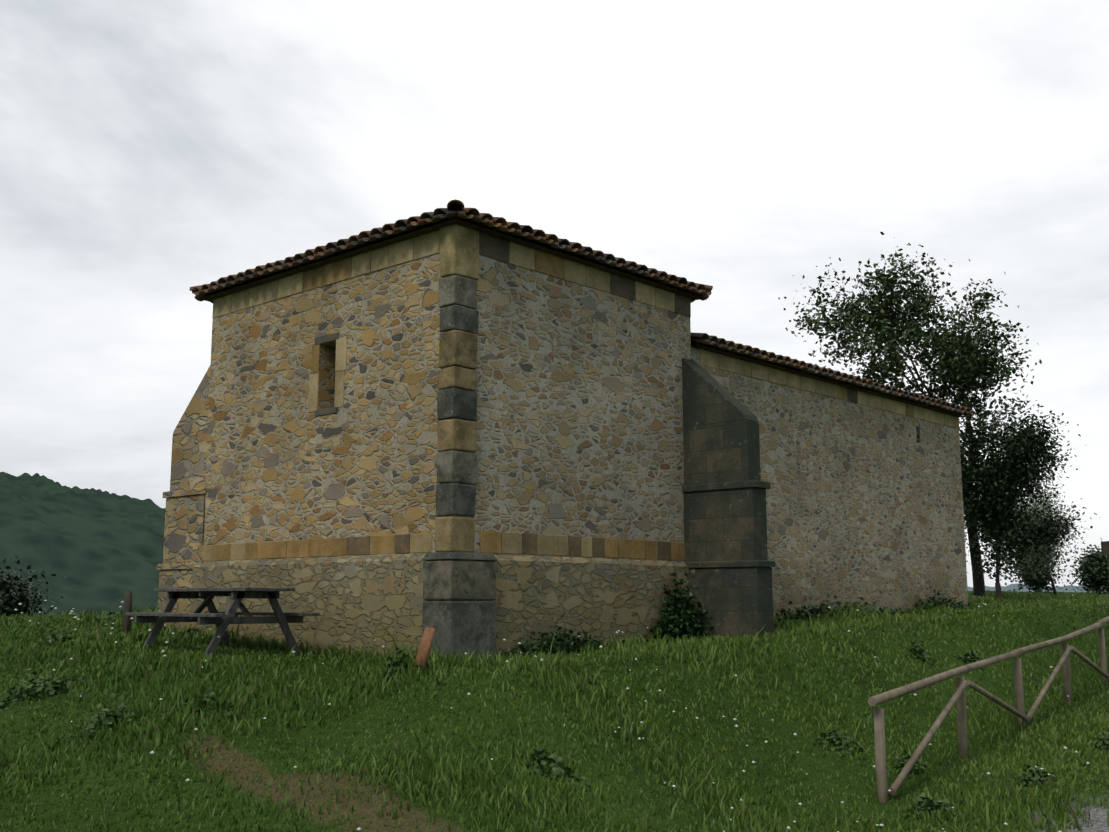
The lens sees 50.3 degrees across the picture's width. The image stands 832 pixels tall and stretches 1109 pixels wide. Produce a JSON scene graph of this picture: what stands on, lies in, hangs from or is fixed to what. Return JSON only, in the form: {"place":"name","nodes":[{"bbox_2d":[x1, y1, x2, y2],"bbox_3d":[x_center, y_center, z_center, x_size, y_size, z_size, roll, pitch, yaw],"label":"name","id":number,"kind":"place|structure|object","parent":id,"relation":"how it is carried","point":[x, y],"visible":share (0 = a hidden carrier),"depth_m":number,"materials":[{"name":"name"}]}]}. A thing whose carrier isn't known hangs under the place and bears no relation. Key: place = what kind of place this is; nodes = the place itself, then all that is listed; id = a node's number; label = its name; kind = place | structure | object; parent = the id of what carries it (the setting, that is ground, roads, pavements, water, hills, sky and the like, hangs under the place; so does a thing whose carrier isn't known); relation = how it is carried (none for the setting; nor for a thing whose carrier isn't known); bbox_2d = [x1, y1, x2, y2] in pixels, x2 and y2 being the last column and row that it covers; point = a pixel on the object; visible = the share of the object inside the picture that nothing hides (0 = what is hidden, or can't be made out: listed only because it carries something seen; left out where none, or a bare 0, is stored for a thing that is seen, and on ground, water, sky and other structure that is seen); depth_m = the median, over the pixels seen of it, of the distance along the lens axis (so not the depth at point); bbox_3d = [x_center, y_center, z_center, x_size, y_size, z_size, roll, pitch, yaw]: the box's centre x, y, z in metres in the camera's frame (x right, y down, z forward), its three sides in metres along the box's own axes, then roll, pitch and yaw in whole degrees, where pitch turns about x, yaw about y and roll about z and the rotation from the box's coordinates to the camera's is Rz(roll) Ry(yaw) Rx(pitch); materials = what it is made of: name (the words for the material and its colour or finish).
{"place":"outdoors","nodes":[
{"label":"outdoors","id":0,"kind":"place"},
{"bbox_2d":[0,472,165,615],"bbox_3d":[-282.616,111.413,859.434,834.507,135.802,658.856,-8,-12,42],"label":"wooded hill","id":1,"kind":"structure","parent":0,"point":[100,549],"depth_m":563.48,"materials":[{"name":"green plant"}]},
{"bbox_2d":[199,218,703,301],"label":"roof eaves","id":2,"kind":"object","parent":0,"point":[388,242],"depth_m":16.43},
{"bbox_2d":[0,586,1108,831],"bbox_3d":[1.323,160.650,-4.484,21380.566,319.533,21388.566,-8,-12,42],"label":"ground","id":3,"kind":"structure","parent":0,"point":[1098,817],"depth_m":12.35,"materials":[{"name":"green plant"}]},
{"bbox_2d":[0,555,73,617],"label":"crest tree","id":4,"kind":"object","parent":3,"relation":"on","point":[15,592],"visible":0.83,"depth_m":62.00,"materials":[{"name":"green plant"}]},
{"bbox_2d":[0,668,86,709],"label":"weed","id":5,"kind":"object","parent":3,"relation":"on","point":[22,693],"visible":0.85,"depth_m":12.57,"materials":[{"name":"green plant"}]},
{"bbox_2d":[21,677,77,700],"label":"weed","id":6,"kind":"object","parent":3,"relation":"on","point":[51,689],"visible":0.67,"depth_m":12.55,"materials":[{"name":"green plant"}]},
{"bbox_2d":[45,625,78,643],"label":"weed","id":7,"kind":"object","parent":3,"relation":"on","point":[66,637],"visible":0.71,"depth_m":15.53,"materials":[{"name":"green plant"}]},
{"bbox_2d":[91,612,120,621],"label":"weed","id":8,"kind":"object","parent":3,"relation":"on","point":[112,616],"visible":0.38,"depth_m":19.62,"materials":[{"name":"green plant"}]},
{"bbox_2d":[56,688,160,743],"bbox_3d":[-4.235,2.861,11.288,0.518,0.494,0.992,-8,-12,42],"label":"weed","id":9,"kind":"object","parent":3,"relation":"on","point":[108,723],"visible":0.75,"depth_m":11.37,"materials":[{"name":"green plant"}]},
{"bbox_2d":[122,591,131,632],"bbox_3d":[-6.352,3.069,17.547,0.120,0.923,0.121,-8,-12,42],"label":"wooden stake","id":10,"kind":"object","parent":3,"relation":"on","point":[127,609],"visible":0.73,"depth_m":17.54,"materials":[{"name":"brown wood"}]},
{"bbox_2d":[157,366,209,630],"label":"buttress","id":11,"kind":"structure","parent":3,"relation":"on","point":[185,495],"depth_m":18.53,"materials":[{"name":"beige stone"}]},
{"bbox_2d":[183,629,200,637],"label":"weed","id":12,"kind":"object","parent":3,"relation":"on","point":[186,632],"visible":0.29,"depth_m":17.07,"materials":[{"name":"green plant"}]},
{"bbox_2d":[162,682,242,718],"bbox_3d":[-3.515,2.869,11.932,0.537,0.342,0.830,-41,-42,77],"label":"weed","id":13,"kind":"object","parent":3,"relation":"on","point":[202,688],"visible":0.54,"depth_m":11.92,"materials":[{"name":"green plant"}]},
{"bbox_2d":[125,588,319,655],"bbox_3d":[-4.299,2.647,15.235,2.159,0.843,1.510,-8,-12,42],"label":"picnic table","id":14,"kind":"object","parent":3,"relation":"on","point":[221,621],"visible":0.92,"depth_m":15.00,"materials":[{"name":"grey wood"}]},
{"bbox_2d":[375,641,414,683],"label":"weed","id":15,"kind":"object","parent":3,"relation":"on","point":[403,647],"visible":0.52,"depth_m":13.61,"materials":[{"name":"green plant"}]},
{"bbox_2d":[413,627,435,666],"bbox_3d":[-1.500,2.650,13.546,0.205,0.445,0.227,-8,-12,42],"label":"spare roof tile","id":16,"kind":"object","parent":3,"relation":"on","point":[425,646],"visible":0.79,"depth_m":13.51,"materials":[{"name":"orange ceramic"}]},
{"bbox_2d":[190,553,688,658],"bbox_3d":[-1.656,3.041,17.809,5.780,1.680,5.090,-8,-12,42],"label":"stone wall base","id":17,"kind":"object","parent":3,"relation":"on","point":[353,600],"depth_m":15.66,"materials":[{"name":"beige stone"}]},
{"bbox_2d":[422,224,496,662],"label":"corner quoins","id":18,"kind":"object","parent":3,"relation":"on","point":[449,573],"visible":0.92,"depth_m":14.50,"materials":[{"name":"grey stone"}]},
{"bbox_2d":[472,615,624,662],"bbox_3d":[0.050,2.824,15.009,0.496,0.587,3.939,-8,-12,42],"label":"nettle clump","id":19,"kind":"object","parent":3,"relation":"on","point":[574,642],"visible":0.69,"depth_m":15.07,"materials":[{"name":"green plant"}]},
{"bbox_2d":[14,594,1089,831],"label":"meadow flowers","id":20,"kind":"object","parent":3,"relation":"on","point":[542,660],"visible":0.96,"depth_m":13.15,"materials":[{"name":"white plant"}]},
{"bbox_2d":[520,748,590,785],"bbox_3d":[0.043,3.091,10.450,0.653,0.320,0.538,-8,-12,42],"label":"weed","id":21,"kind":"object","parent":3,"relation":"on","point":[543,760],"visible":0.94,"depth_m":10.49,"materials":[{"name":"green plant"}]},
{"bbox_2d":[202,230,958,560],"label":"stone trim","id":22,"kind":"structure","parent":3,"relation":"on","point":[492,248],"depth_m":16.55,"materials":[{"name":"beige stone"}]},
{"bbox_2d":[190,199,712,302],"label":"roof tiles","id":23,"kind":"object","parent":22,"relation":"on","point":[456,209],"visible":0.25,"depth_m":16.33,"materials":[{"name":"brown tile"}]},
{"bbox_2d":[640,562,716,643],"bbox_3d":[1.959,2.698,17.078,0.634,1.188,2.097,-8,-12,42],"label":"nettle clump","id":24,"kind":"object","parent":3,"relation":"on","point":[679,618],"visible":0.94,"depth_m":17.00,"materials":[{"name":"green plant"}]},
{"bbox_2d":[682,358,775,636],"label":"buttress","id":25,"kind":"structure","parent":3,"relation":"on","point":[725,542],"depth_m":17.38,"materials":[{"name":"grey stone"}]},
{"bbox_2d":[691,347,967,618],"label":"nave wall","id":26,"kind":"structure","parent":3,"relation":"on","point":[865,502],"depth_m":21.93,"materials":[{"name":"beige stone"}]},
{"bbox_2d":[691,343,965,417],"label":"roof eaves","id":27,"kind":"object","parent":26,"relation":"on","point":[713,350],"depth_m":21.15,"materials":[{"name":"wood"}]},
{"bbox_2d":[691,332,973,415],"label":"roof tiles","id":28,"kind":"object","parent":27,"relation":"on","point":[723,344],"visible":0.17,"depth_m":21.04,"materials":[{"name":"ceramic"}]},
{"bbox_2d":[813,729,864,759],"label":"weed","id":29,"kind":"object","parent":3,"relation":"on","point":[833,733],"visible":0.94,"depth_m":14.17,"materials":[{"name":"green plant"}]},
{"bbox_2d":[773,587,909,621],"bbox_3d":[4.827,3.364,20.467,0.512,0.813,10.038,-8,-12,42],"label":"nettle clump","id":30,"kind":"object","parent":3,"relation":"on","point":[802,613],"visible":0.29,"depth_m":20.34,"materials":[{"name":"green plant"}]},
{"bbox_2d":[889,750,926,776],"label":"weed","id":31,"kind":"object","parent":3,"relation":"on","point":[900,763],"visible":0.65,"depth_m":14.04,"materials":[{"name":"green plant"}]},
{"bbox_2d":[778,232,1041,596],"bbox_3d":[10.198,0.280,33.187,8.051,10.453,5.402,1,-9,-8],"label":"ash tree","id":32,"kind":"object","parent":3,"relation":"on","point":[957,366],"visible":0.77,"depth_m":32.98,"materials":[{"name":"green plant"}]},
{"bbox_2d":[904,632,933,664],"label":"weed","id":33,"kind":"object","parent":3,"relation":"on","point":[918,652],"visible":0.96,"depth_m":18.13,"materials":[{"name":"green plant"}]},
{"bbox_2d":[904,787,974,822],"bbox_3d":[4.115,4.065,12.380,0.693,0.288,0.904,-8,-12,42],"label":"weed","id":34,"kind":"object","parent":3,"relation":"on","point":[921,802],"visible":0.79,"depth_m":12.43,"materials":[{"name":"green plant"}]},
{"bbox_2d":[899,588,987,613],"bbox_3d":[7.670,3.726,23.580,0.484,0.579,4.752,-8,-12,42],"label":"nettle clump","id":35,"kind":"object","parent":3,"relation":"on","point":[955,603],"visible":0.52,"depth_m":23.77,"materials":[{"name":"green plant"}]},
{"bbox_2d":[958,650,982,669],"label":"weed","id":36,"kind":"object","parent":3,"relation":"on","point":[972,658],"visible":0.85,"depth_m":19.16,"materials":[{"name":"green plant"}]},
{"bbox_2d":[867,616,1108,802],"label":"fence","id":37,"kind":"object","parent":3,"relation":"on","point":[959,695],"visible":0.77,"depth_m":15.14,"materials":[{"name":"brown wood"}]},
{"bbox_2d":[967,482,1088,594],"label":"willow tree","id":38,"kind":"object","parent":3,"relation":"on","point":[1045,562],"visible":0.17,"depth_m":40.08,"materials":[{"name":"green plant"}]},
{"bbox_2d":[959,400,1099,599],"bbox_3d":[11.617,2.335,31.097,5.220,5.830,4.234,-8,-12,42],"label":"laurel tree","id":39,"kind":"object","parent":3,"relation":"on","point":[989,501],"visible":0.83,"depth_m":30.36,"materials":[{"name":"green plant"}]},
{"bbox_2d":[1014,763,1063,785],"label":"weed","id":40,"kind":"object","parent":3,"relation":"on","point":[1027,779],"visible":0.92,"depth_m":13.57,"materials":[{"name":"green plant"}]},
{"bbox_2d":[1004,550,1074,591],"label":"bush","id":41,"kind":"object","parent":3,"relation":"on","point":[1040,583],"visible":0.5,"depth_m":50.84,"materials":[{"name":"green plant"}]},
{"bbox_2d":[1061,539,1108,593],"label":"bush","id":42,"kind":"object","parent":3,"relation":"on","point":[1091,575],"visible":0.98,"depth_m":53.10,"materials":[{"name":"green plant"}]},
{"bbox_2d":[1092,729,1108,753],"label":"weed","id":43,"kind":"object","parent":3,"relation":"on","point":[1103,744],"visible":0.9,"depth_m":15.94,"materials":[{"name":"green plant"}]},
{"bbox_2d":[1101,541,1108,567],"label":"trail signpost","id":44,"kind":"object","parent":3,"relation":"on","point":[1104,547],"visible":1,"depth_m":27.59,"materials":[{"name":"brown wood"}]},
{"bbox_2d":[0,0,1108,586],"label":"sky","id":45,"kind":"structure","parent":0,"point":[152,151],"materials":[{"name":"white"}]},
{"bbox_2d":[967,583,1105,592],"bbox_3d":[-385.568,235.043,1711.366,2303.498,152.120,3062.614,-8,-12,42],"label":"hill ridge","id":46,"kind":"structure","parent":0,"point":[1011,587],"depth_m":1715.18,"materials":[{"name":"green plant"}]},
{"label":"apse wall","id":47,"kind":"object","parent":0,"visible":0},
{"bbox_2d":[202,253,453,561],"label":"apse wall","id":48,"kind":"structure","parent":47,"relation":"attached to","point":[282,464],"depth_m":16.26,"materials":[{"name":"beige stone"}]},
{"bbox_2d":[452,255,692,560],"bbox_3d":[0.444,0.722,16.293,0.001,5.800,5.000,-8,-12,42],"label":"apse wall","id":49,"kind":"structure","parent":47,"relation":"attached to","point":[579,426],"depth_m":16.24,"materials":[{"name":"beige stone"}]}
]}

